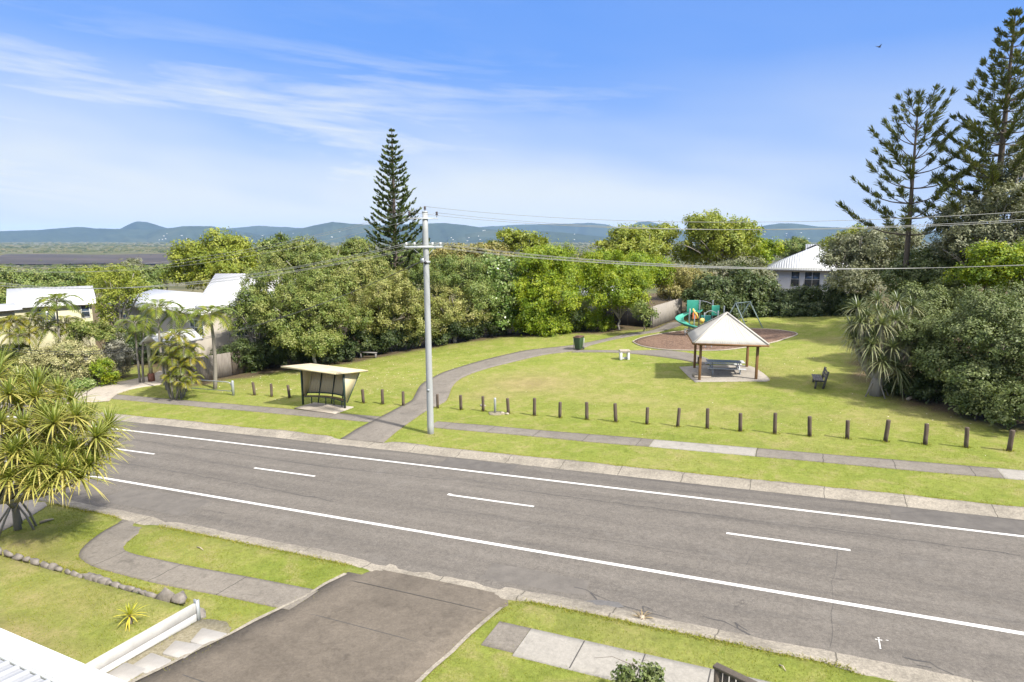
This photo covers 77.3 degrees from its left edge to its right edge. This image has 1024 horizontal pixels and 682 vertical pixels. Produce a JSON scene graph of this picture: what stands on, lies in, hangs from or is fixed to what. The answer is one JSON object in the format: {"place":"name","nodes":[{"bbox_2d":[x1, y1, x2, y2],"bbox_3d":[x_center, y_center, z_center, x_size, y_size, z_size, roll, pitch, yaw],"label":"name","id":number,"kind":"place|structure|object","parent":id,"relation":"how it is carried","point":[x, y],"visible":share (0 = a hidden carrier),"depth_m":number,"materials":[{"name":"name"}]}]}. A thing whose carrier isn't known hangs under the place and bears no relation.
{"place":"outdoors","nodes":[
{"label":"outdoors","id":0,"kind":"place"},
{"bbox_2d":[0,500,46,530],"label":"driveway","id":1,"kind":"structure","parent":0,"point":[39,506],"depth_m":23.44,"materials":[{"name":"concrete"}]},
{"bbox_2d":[0,254,171,263],"bbox_3d":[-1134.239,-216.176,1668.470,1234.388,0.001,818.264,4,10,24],"label":"field","id":2,"kind":"structure","parent":0,"point":[67,259],"depth_m":1634.76,"materials":[{"name":"grey"}]},
{"bbox_2d":[63,371,184,403],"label":"driveway","id":3,"kind":"structure","parent":0,"point":[106,392],"depth_m":46.36,"materials":[{"name":"concrete"}]},
{"bbox_2d":[0,227,332,241],"bbox_3d":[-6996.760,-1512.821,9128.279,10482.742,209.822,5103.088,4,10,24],"label":"hill","id":4,"kind":"structure","parent":0,"point":[77,234],"depth_m":8247.91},
{"bbox_2d":[147,226,268,241],"bbox_3d":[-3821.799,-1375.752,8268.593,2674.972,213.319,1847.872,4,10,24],"label":"hill","id":5,"kind":"structure","parent":0,"point":[189,232],"depth_m":7912.62,"materials":[{"name":"blue"}]},
{"bbox_2d":[129,570,507,681],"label":"driveway","id":6,"kind":"structure","parent":0,"point":[380,626],"depth_m":14.72,"materials":[{"name":"concrete"}]},
{"bbox_2d":[264,222,549,242],"bbox_3d":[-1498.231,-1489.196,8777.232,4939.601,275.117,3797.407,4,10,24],"label":"hill","id":7,"kind":"structure","parent":0,"point":[440,232],"depth_m":8113.96,"materials":[{"name":"blue"}]},
{"bbox_2d":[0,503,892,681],"bbox_3d":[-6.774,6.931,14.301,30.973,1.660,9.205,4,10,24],"label":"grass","id":8,"kind":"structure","parent":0,"point":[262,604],"depth_m":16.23,"materials":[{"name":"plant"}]},
{"bbox_2d":[0,407,1023,681],"bbox_3d":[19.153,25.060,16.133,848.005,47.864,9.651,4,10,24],"label":"road","id":9,"kind":"structure","parent":0,"point":[956,573],"depth_m":19.40,"materials":[{"name":"asphalt"}]},
{"bbox_2d":[3,416,1023,648],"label":"road marking","id":10,"kind":"object","parent":9,"relation":"on","point":[771,590],"visible":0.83,"depth_m":19.60,"materials":[{"name":"paint"}]},
{"bbox_2d":[0,241,1023,681],"bbox_3d":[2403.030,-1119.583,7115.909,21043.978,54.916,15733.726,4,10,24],"label":"ground","id":11,"kind":"structure","parent":0,"point":[658,395],"depth_m":29.06,"materials":[{"name":"plant"}]},
{"bbox_2d":[0,264,59,288],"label":"tree","id":12,"kind":"object","parent":11,"relation":"on","point":[32,278],"visible":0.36,"depth_m":148.86,"materials":[{"name":"green plant"}]},
{"bbox_2d":[0,312,88,381],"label":"shrub","id":13,"kind":"object","parent":11,"relation":"on","point":[24,321],"visible":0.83,"depth_m":50.35,"materials":[{"name":"plant"}]},
{"bbox_2d":[6,286,96,349],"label":"house","id":14,"kind":"structure","parent":11,"relation":"on","point":[22,298],"depth_m":69.22,"materials":[{"name":"white paint"}]},
{"bbox_2d":[29,293,85,367],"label":"palm","id":15,"kind":"object","parent":11,"relation":"on","point":[42,299],"visible":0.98,"depth_m":49.70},
{"bbox_2d":[0,628,125,681],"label":"house","id":16,"kind":"structure","parent":11,"relation":"on","point":[22,659],"depth_m":8.56,"materials":[{"name":"white metal"}]},
{"bbox_2d":[12,337,117,388],"bbox_3d":[-33.450,1.755,47.454,7.589,4.043,4.089,0,9,-2],"label":"shrub","id":17,"kind":"object","parent":11,"relation":"on","point":[73,354],"visible":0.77,"depth_m":46.97,"materials":[{"name":"green plant"}]},
{"bbox_2d":[45,263,89,286],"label":"tree","id":18,"kind":"object","parent":11,"relation":"on","point":[67,277],"visible":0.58,"depth_m":156.23,"materials":[{"name":"green plant"}]},
{"bbox_2d":[0,344,136,534],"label":"pandanus","id":19,"kind":"object","parent":11,"relation":"on","point":[26,465],"visible":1,"depth_m":19.93,"materials":[{"name":"green plant"}]},
{"bbox_2d":[65,319,126,349],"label":"shrub","id":20,"kind":"object","parent":11,"relation":"on","point":[97,330],"visible":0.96,"depth_m":49.81,"materials":[{"name":"green plant"}]},
{"bbox_2d":[82,357,121,386],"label":"shrub","id":21,"kind":"object","parent":11,"relation":"on","point":[101,373],"visible":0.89,"depth_m":47.35,"materials":[{"name":"green plant"}]},
{"bbox_2d":[83,332,135,377],"bbox_3d":[-31.886,1.201,50.395,4.298,4.157,2.328,0,9,3],"label":"shrub","id":22,"kind":"object","parent":11,"relation":"on","point":[121,358],"visible":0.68,"depth_m":50.25,"materials":[{"name":"green plant"}]},
{"bbox_2d":[85,262,151,334],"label":"tree","id":23,"kind":"object","parent":11,"relation":"on","point":[113,285],"visible":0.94,"depth_m":56.04,"materials":[{"name":"green plant"}]},
{"bbox_2d":[106,327,159,365],"bbox_3d":[-33.309,0.522,56.856,6.269,3.858,4.723,4,10,24],"label":"shrub","id":24,"kind":"object","parent":11,"relation":"on","point":[131,341],"visible":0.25,"depth_m":56.16,"materials":[{"name":"green plant"}]},
{"bbox_2d":[113,315,162,382],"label":"palm","id":25,"kind":"object","parent":11,"relation":"on","point":[135,329],"visible":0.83,"depth_m":47.54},
{"bbox_2d":[86,599,200,672],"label":"retaining wall","id":26,"kind":"structure","parent":11,"relation":"on","point":[118,655],"depth_m":14.43,"materials":[{"name":"concrete"}]},
{"bbox_2d":[122,263,168,291],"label":"tree","id":27,"kind":"object","parent":11,"relation":"on","point":[152,279],"visible":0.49,"depth_m":138.14,"materials":[{"name":"green plant"}]},
{"bbox_2d":[137,299,197,389],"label":"palm","id":28,"kind":"object","parent":11,"relation":"on","point":[175,314],"visible":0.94,"depth_m":44.28,"materials":[{"name":"plant"}]},
{"bbox_2d":[108,289,230,364],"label":"house","id":29,"kind":"structure","parent":11,"relation":"on","point":[187,299],"depth_m":55.97,"materials":[{"name":"white paint"}]},
{"bbox_2d":[107,619,231,680],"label":"gravel","id":30,"kind":"structure","parent":11,"relation":"on","point":[188,633],"depth_m":14.92,"materials":[{"name":"gravel"}]},
{"bbox_2d":[108,663,145,681],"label":"stepping stone","id":31,"kind":"object","parent":30,"relation":"on","point":[127,672],"visible":0.69,"depth_m":13.54,"materials":[{"name":"stone"}]},
{"bbox_2d":[139,328,202,381],"bbox_3d":[-25.954,1.263,49.066,2.353,4.120,3.733,4,10,24],"label":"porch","id":32,"kind":"object","parent":11,"relation":"on","point":[146,340],"visible":0.37,"depth_m":48.25,"materials":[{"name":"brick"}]},
{"bbox_2d":[148,328,208,399],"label":"cane palm","id":33,"kind":"object","parent":11,"relation":"on","point":[175,355],"visible":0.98,"depth_m":41.24,"materials":[{"name":"plant"}]},
{"bbox_2d":[4,385,380,421],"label":"footpath","id":34,"kind":"structure","parent":11,"relation":"on","point":[340,416],"depth_m":38.18,"materials":[{"name":"concrete"}]},
{"bbox_2d":[79,519,319,609],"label":"footpath","id":35,"kind":"structure","parent":11,"relation":"on","point":[104,550],"depth_m":18.02,"materials":[{"name":"concrete"}]},
{"bbox_2d":[181,305,238,388],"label":"palm","id":36,"kind":"object","parent":11,"relation":"on","point":[210,323],"visible":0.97,"depth_m":43.51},
{"bbox_2d":[159,226,263,290],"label":"tree","id":37,"kind":"object","parent":11,"relation":"on","point":[226,244],"visible":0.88,"depth_m":78.82,"materials":[{"name":"green plant"}]},
{"bbox_2d":[195,352,231,379],"bbox_3d":[-22.496,2.026,48.269,0.201,2.061,2.685,8,12,39],"label":"paling fence","id":38,"kind":"object","parent":11,"relation":"on","point":[224,367],"visible":0.67,"depth_m":48.18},
{"bbox_2d":[207,334,266,372],"bbox_3d":[-21.617,1.331,50.190,4.532,3.581,2.860,-1,9,-4],"label":"shrub","id":39,"kind":"object","parent":11,"relation":"on","point":[241,344],"visible":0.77,"depth_m":49.84,"materials":[{"name":"green plant"}]},
{"bbox_2d":[218,281,278,344],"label":"park tree","id":40,"kind":"object","parent":11,"relation":"on","point":[249,315],"visible":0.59,"depth_m":50.34,"materials":[{"name":"green plant"}]},
{"bbox_2d":[195,273,307,360],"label":"house","id":41,"kind":"structure","parent":11,"relation":"on","point":[218,293],"depth_m":55.02,"materials":[{"name":"white paint"}]},
{"bbox_2d":[248,335,293,369],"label":"shrub","id":42,"kind":"object","parent":11,"relation":"on","point":[265,340],"visible":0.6,"depth_m":50.70,"materials":[{"name":"green plant"}]},
{"bbox_2d":[252,231,295,255],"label":"tree","id":43,"kind":"object","parent":11,"relation":"on","point":[269,242],"visible":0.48,"depth_m":126.96,"materials":[{"name":"green plant"}]},
{"bbox_2d":[268,335,318,364],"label":"shrub","id":44,"kind":"object","parent":11,"relation":"on","point":[301,357],"visible":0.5,"depth_m":51.14,"materials":[{"name":"green plant"}]},
{"bbox_2d":[232,259,373,363],"bbox_3d":[-17.208,-2.042,50.988,11.284,8.780,8.753,4,10,24],"label":"park tree","id":45,"kind":"object","parent":11,"relation":"on","point":[290,295],"visible":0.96,"depth_m":49.29,"materials":[{"name":"green plant"}]},
{"bbox_2d":[294,402,353,413],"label":"slab","id":46,"kind":"structure","parent":11,"relation":"on","point":[326,408],"depth_m":37.37,"materials":[{"name":"concrete"}]},
{"bbox_2d":[281,363,367,407],"bbox_3d":[-11.027,2.641,37.849,4.404,2.460,2.440,4,10,24],"label":"bus shelter","id":47,"kind":"object","parent":46,"relation":"on","point":[327,379],"visible":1,"depth_m":38.18,"materials":[{"name":"beige metal"}]},
{"bbox_2d":[258,234,394,310],"bbox_3d":[-16.845,-4.376,58.980,11.958,11.104,10.230,7,12,38],"label":"park tree","id":48,"kind":"object","parent":11,"relation":"on","point":[303,255],"visible":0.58,"depth_m":57.41,"materials":[{"name":"green plant"}]},
{"bbox_2d":[297,325,360,364],"bbox_3d":[-14.921,0.387,52.230,5.217,3.537,2.947,0,9,-1],"label":"shrub","id":49,"kind":"object","parent":11,"relation":"on","point":[345,351],"visible":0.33,"depth_m":51.90,"materials":[{"name":"green plant"}]},
{"bbox_2d":[336,328,388,356],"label":"shrub","id":50,"kind":"object","parent":11,"relation":"on","point":[367,340],"visible":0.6,"depth_m":54.17,"materials":[{"name":"green plant"}]},
{"bbox_2d":[327,252,435,352],"bbox_3d":[-12.520,-3.057,55.311,11.040,8.980,8.917,4,10,24],"label":"park tree","id":51,"kind":"object","parent":11,"relation":"on","point":[388,314],"visible":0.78,"depth_m":54.13,"materials":[{"name":"green plant"}]},
{"bbox_2d":[359,324,420,353],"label":"shrub","id":52,"kind":"object","parent":11,"relation":"on","point":[391,338],"visible":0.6,"depth_m":55.38,"materials":[{"name":"green plant"}]},
{"bbox_2d":[363,128,431,323],"bbox_3d":[-12.240,-10.704,65.198,8.386,21.077,8.101,-4,10,-23],"label":"norfolk pine","id":53,"kind":"object","parent":11,"relation":"on","point":[391,210],"visible":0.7,"depth_m":63.97,"materials":[{"name":"green plant"}]},
{"bbox_2d":[404,206,441,433],"bbox_3d":[-4.143,-0.644,30.378,1.761,11.281,0.446,-4,10,-23],"label":"power pole","id":54,"kind":"object","parent":11,"relation":"on","point":[424,260],"visible":0.97,"depth_m":30.24,"materials":[{"name":"metal"}]},
{"bbox_2d":[410,278,497,342],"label":"park tree","id":55,"kind":"object","parent":11,"relation":"on","point":[447,301],"visible":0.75,"depth_m":57.06,"materials":[{"name":"green plant"}]},
{"bbox_2d":[401,252,511,337],"bbox_3d":[-5.558,-4.229,61.022,12.030,8.529,7.528,4,10,24],"label":"park tree","id":56,"kind":"object","parent":11,"relation":"on","point":[475,286],"visible":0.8,"depth_m":59.28,"materials":[{"name":"green plant"}]},
{"bbox_2d":[420,241,519,275],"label":"park tree","id":57,"kind":"object","parent":11,"relation":"on","point":[464,251],"visible":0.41,"depth_m":71.70,"materials":[{"name":"green plant"}]},
{"bbox_2d":[0,241,982,269],"bbox_3d":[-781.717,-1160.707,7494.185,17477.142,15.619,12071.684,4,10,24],"label":"scrub","id":58,"kind":"object","parent":11,"relation":"on","point":[78,247],"visible":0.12,"depth_m":3231.30,"materials":[{"name":"plant"}]},
{"bbox_2d":[20,493,980,681],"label":"kerb","id":59,"kind":"structure","parent":11,"relation":"on","point":[884,670],"depth_m":15.54,"materials":[{"name":"concrete"}]},
{"bbox_2d":[481,621,530,652],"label":"footpath","id":60,"kind":"structure","parent":11,"relation":"on","point":[508,637],"depth_m":14.48,"materials":[{"name":"concrete"}]},
{"bbox_2d":[477,251,536,331],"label":"park tree","id":61,"kind":"object","parent":11,"relation":"on","point":[501,276],"visible":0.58,"depth_m":59.84,"materials":[{"name":"green plant"}]},
{"bbox_2d":[1,402,1023,519],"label":"kerb","id":62,"kind":"structure","parent":11,"relation":"on","point":[968,507],"depth_m":24.72,"materials":[{"name":"concrete"}]},
{"bbox_2d":[483,227,549,254],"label":"tree","id":63,"kind":"object","parent":11,"relation":"on","point":[512,239],"visible":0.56,"depth_m":82.03,"materials":[{"name":"green plant"}]},
{"bbox_2d":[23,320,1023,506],"bbox_3d":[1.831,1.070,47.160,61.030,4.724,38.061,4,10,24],"label":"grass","id":64,"kind":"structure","parent":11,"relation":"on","point":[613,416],"depth_m":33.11,"materials":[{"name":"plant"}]},
{"bbox_2d":[434,421,653,446],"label":"footpath","id":65,"kind":"structure","parent":11,"relation":"on","point":[619,440],"depth_m":30.22,"materials":[{"name":"concrete"}]},
{"bbox_2d":[506,239,594,336],"bbox_3d":[3.185,-4.700,60.940,8.277,10.233,10.822,-2,9,-10],"label":"park tree","id":66,"kind":"object","parent":11,"relation":"on","point":[556,277],"visible":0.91,"depth_m":58.42,"materials":[{"name":"green plant"}]},
{"bbox_2d":[584,308,616,331],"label":"shrub","id":67,"kind":"object","parent":11,"relation":"on","point":[604,323],"visible":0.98,"depth_m":57.96,"materials":[{"name":"green plant"}]},
{"bbox_2d":[584,265,654,329],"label":"lawn tree","id":68,"kind":"object","parent":11,"relation":"on","point":[629,289],"visible":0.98,"depth_m":56.49,"materials":[{"name":"green plant"}]},
{"bbox_2d":[572,246,677,296],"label":"park tree","id":69,"kind":"object","parent":11,"relation":"on","point":[594,271],"visible":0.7,"depth_m":60.62,"materials":[{"name":"green plant"}]},
{"bbox_2d":[597,656,665,681],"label":"garden bush","id":70,"kind":"object","parent":11,"relation":"on","point":[651,672],"visible":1,"depth_m":12.04,"materials":[{"name":"green plant"}]},
{"bbox_2d":[588,219,681,260],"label":"tree","id":71,"kind":"object","parent":11,"relation":"on","point":[654,241],"visible":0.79,"depth_m":80.70,"materials":[{"name":"green plant"}]},
{"bbox_2d":[513,628,768,681],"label":"footpath","id":72,"kind":"structure","parent":11,"relation":"on","point":[547,648],"depth_m":13.60,"materials":[{"name":"concrete"}]},
{"bbox_2d":[629,298,658,330],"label":"lawn tree","id":73,"kind":"object","parent":11,"relation":"on","point":[640,307],"visible":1,"depth_m":54.07,"materials":[{"name":"green plant"}]},
{"bbox_2d":[650,298,681,327],"bbox_3d":[14.579,-2.641,60.282,0.200,2.466,6.083,8,12,39],"label":"paling fence","id":74,"kind":"object","parent":11,"relation":"on","point":[669,311],"visible":0.82,"depth_m":60.06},
{"bbox_2d":[653,262,716,301],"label":"park tree","id":75,"kind":"object","parent":11,"relation":"on","point":[682,281],"visible":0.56,"depth_m":64.35,"materials":[{"name":"green plant"}]},
{"bbox_2d":[649,439,756,455],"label":"footpath","id":76,"kind":"structure","parent":11,"relation":"on","point":[722,449],"depth_m":27.27,"materials":[{"name":"concrete"}]},
{"bbox_2d":[634,328,796,349],"bbox_3d":[16.167,-0.214,51.650,11.977,1.054,8.668,-4,10,-24],"label":"mulch bed","id":77,"kind":"object","parent":11,"relation":"on","point":[675,340],"visible":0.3,"depth_m":51.14,"materials":[{"name":"brown wood"}]},
{"bbox_2d":[675,300,724,335],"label":"play tower","id":78,"kind":"structure","parent":77,"relation":"on","point":[693,306],"depth_m":53.64,"materials":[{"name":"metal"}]},
{"bbox_2d":[671,207,765,269],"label":"tree","id":79,"kind":"object","parent":11,"relation":"on","point":[725,244],"visible":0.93,"depth_m":79.04,"materials":[{"name":"green plant"}]},
{"bbox_2d":[679,365,769,382],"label":"slab","id":80,"kind":"structure","parent":11,"relation":"on","point":[726,375],"depth_m":40.10,"materials":[{"name":"concrete"}]},
{"bbox_2d":[686,312,769,379],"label":"pavilion","id":81,"kind":"structure","parent":80,"relation":"on","point":[726,329],"depth_m":38.81,"materials":[{"name":"white paint"}]},
{"bbox_2d":[678,260,781,318],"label":"park tree","id":82,"kind":"object","parent":11,"relation":"on","point":[717,292],"visible":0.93,"depth_m":60.56,"materials":[{"name":"green plant"}]},
{"bbox_2d":[713,662,756,681],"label":"timber fence","id":83,"kind":"object","parent":11,"relation":"on","point":[723,671],"visible":1,"depth_m":10.45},
{"bbox_2d":[705,255,781,294],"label":"park tree","id":84,"kind":"object","parent":11,"relation":"on","point":[728,263],"visible":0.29,"depth_m":66.55,"materials":[{"name":"green plant"}]},
{"bbox_2d":[744,235,788,266],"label":"tree","id":85,"kind":"object","parent":11,"relation":"on","point":[767,253],"visible":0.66,"depth_m":85.43,"materials":[{"name":"green plant"}]},
{"bbox_2d":[753,300,808,317],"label":"shrub","id":86,"kind":"object","parent":11,"relation":"on","point":[778,309],"visible":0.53,"depth_m":59.40,"materials":[{"name":"green plant"}]},
{"bbox_2d":[769,283,820,308],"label":"shrub","id":87,"kind":"object","parent":11,"relation":"on","point":[795,294],"visible":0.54,"depth_m":60.02,"materials":[{"name":"green plant"}]},
{"bbox_2d":[766,244,847,297],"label":"house","id":88,"kind":"structure","parent":11,"relation":"on","point":[786,278],"depth_m":73.04,"materials":[{"name":"white paint"}]},
{"bbox_2d":[789,298,851,316],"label":"shrub","id":89,"kind":"object","parent":11,"relation":"on","point":[811,309],"visible":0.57,"depth_m":58.35,"materials":[{"name":"green plant"}]},
{"bbox_2d":[822,284,884,315],"bbox_3d":[30.380,-3.389,56.997,4.711,4.613,4.106,-5,10,-27],"label":"shrub","id":90,"kind":"object","parent":11,"relation":"on","point":[842,299],"visible":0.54,"depth_m":56.64,"materials":[{"name":"green plant"}]},
{"bbox_2d":[813,223,925,309],"bbox_3d":[31.054,-6.126,55.831,8.955,8.595,9.352,4,10,24],"label":"coastal tree","id":91,"kind":"object","parent":11,"relation":"on","point":[874,248],"visible":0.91,"depth_m":54.98,"materials":[{"name":"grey plant"}]},
{"bbox_2d":[756,448,1003,478],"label":"footpath","id":92,"kind":"structure","parent":11,"relation":"on","point":[990,472],"depth_m":24.50,"materials":[{"name":"concrete"}]},
{"bbox_2d":[833,287,939,398],"bbox_3d":[20.131,0.093,34.395,5.596,5.973,5.668,4,10,24],"label":"pandanus","id":93,"kind":"object","parent":11,"relation":"on","point":[878,366],"visible":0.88,"depth_m":33.68,"materials":[{"name":"green plant"}]},
{"bbox_2d":[881,364,935,399],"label":"shrub","id":94,"kind":"object","parent":11,"relation":"on","point":[890,383],"visible":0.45,"depth_m":33.47,"materials":[{"name":"green plant"}]},
{"bbox_2d":[835,84,986,306],"bbox_3d":[28.299,-8.718,45.199,7.821,17.503,7.602,-5,10,-26],"label":"norfolk pine","id":95,"kind":"object","parent":11,"relation":"on","point":[887,213],"visible":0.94,"depth_m":44.24,"materials":[{"name":"green plant"}]},
{"bbox_2d":[874,245,976,299],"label":"coastal tree","id":96,"kind":"object","parent":11,"relation":"on","point":[932,273],"visible":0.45,"depth_m":44.82,"materials":[{"name":"green plant"}]},
{"bbox_2d":[888,280,968,323],"bbox_3d":[25.188,-0.773,38.004,5.173,5.664,5.636,4,10,24],"label":"coastal bush","id":97,"kind":"object","parent":11,"relation":"on","point":[938,293],"visible":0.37,"depth_m":37.72,"materials":[{"name":"green plant"}]},
{"bbox_2d":[905,375,959,403],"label":"shrub","id":98,"kind":"object","parent":11,"relation":"on","point":[930,392],"visible":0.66,"depth_m":32.24,"materials":[{"name":"green plant"}]},
{"bbox_2d":[892,285,1023,428],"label":"coastal bush","id":99,"kind":"object","parent":11,"relation":"on","point":[980,332],"visible":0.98,"depth_m":29.67,"materials":[{"name":"green plant"}]},
{"bbox_2d":[908,6,1023,290],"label":"norfolk pine","id":100,"kind":"object","parent":11,"relation":"on","point":[992,112],"visible":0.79,"depth_m":41.63,"materials":[{"name":"green plant"}]},
{"bbox_2d":[921,146,1023,289],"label":"coastal tree","id":101,"kind":"object","parent":11,"relation":"on","point":[956,238],"visible":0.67,"depth_m":41.03,"materials":[{"name":"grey plant"}]},
{"bbox_2d":[942,387,1020,420],"bbox_3d":[21.552,2.991,29.337,2.172,1.950,3.179,-7,11,-35],"label":"shrub","id":102,"kind":"object","parent":11,"relation":"on","point":[963,405],"visible":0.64,"depth_m":29.20,"materials":[{"name":"green plant"}]},
{"bbox_2d":[940,236,1023,349],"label":"coastal tree","id":103,"kind":"object","parent":11,"relation":"on","point":[1001,254],"visible":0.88,"depth_m":36.63,"materials":[{"name":"green plant"}]},
{"bbox_2d":[954,279,1023,346],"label":"coastal bush","id":104,"kind":"object","parent":11,"relation":"on","point":[1015,294],"visible":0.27,"depth_m":32.77,"materials":[{"name":"green plant"}]},
{"bbox_2d":[342,322,681,442],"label":"path","id":105,"kind":"structure","parent":0,"point":[383,428],"depth_m":41.23,"materials":[{"name":"concrete"}]},
{"bbox_2d":[0,0,1023,230],"label":"sky","id":106,"kind":"structure","parent":0,"point":[115,114],"materials":[{"name":"blue"}]},
{"bbox_2d":[448,229,607,242],"bbox_3d":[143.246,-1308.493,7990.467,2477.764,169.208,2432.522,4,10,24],"label":"hill","id":107,"kind":"structure","parent":0,"point":[485,236],"depth_m":7583.21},
{"bbox_2d":[481,223,684,240],"bbox_3d":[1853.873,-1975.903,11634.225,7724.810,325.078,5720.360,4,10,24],"label":"hill","id":108,"kind":"structure","parent":0,"point":[595,229],"depth_m":11077.57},
{"bbox_2d":[572,350,710,364],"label":"path","id":109,"kind":"structure","parent":0,"point":[684,356],"depth_m":47.13,"materials":[{"name":"concrete"}]},
{"bbox_2d":[754,223,943,241],"bbox_3d":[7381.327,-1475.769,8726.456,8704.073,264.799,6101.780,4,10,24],"label":"hill","id":110,"kind":"structure","parent":0,"point":[816,235],"depth_m":8471.78,"materials":[{"name":"blue"}]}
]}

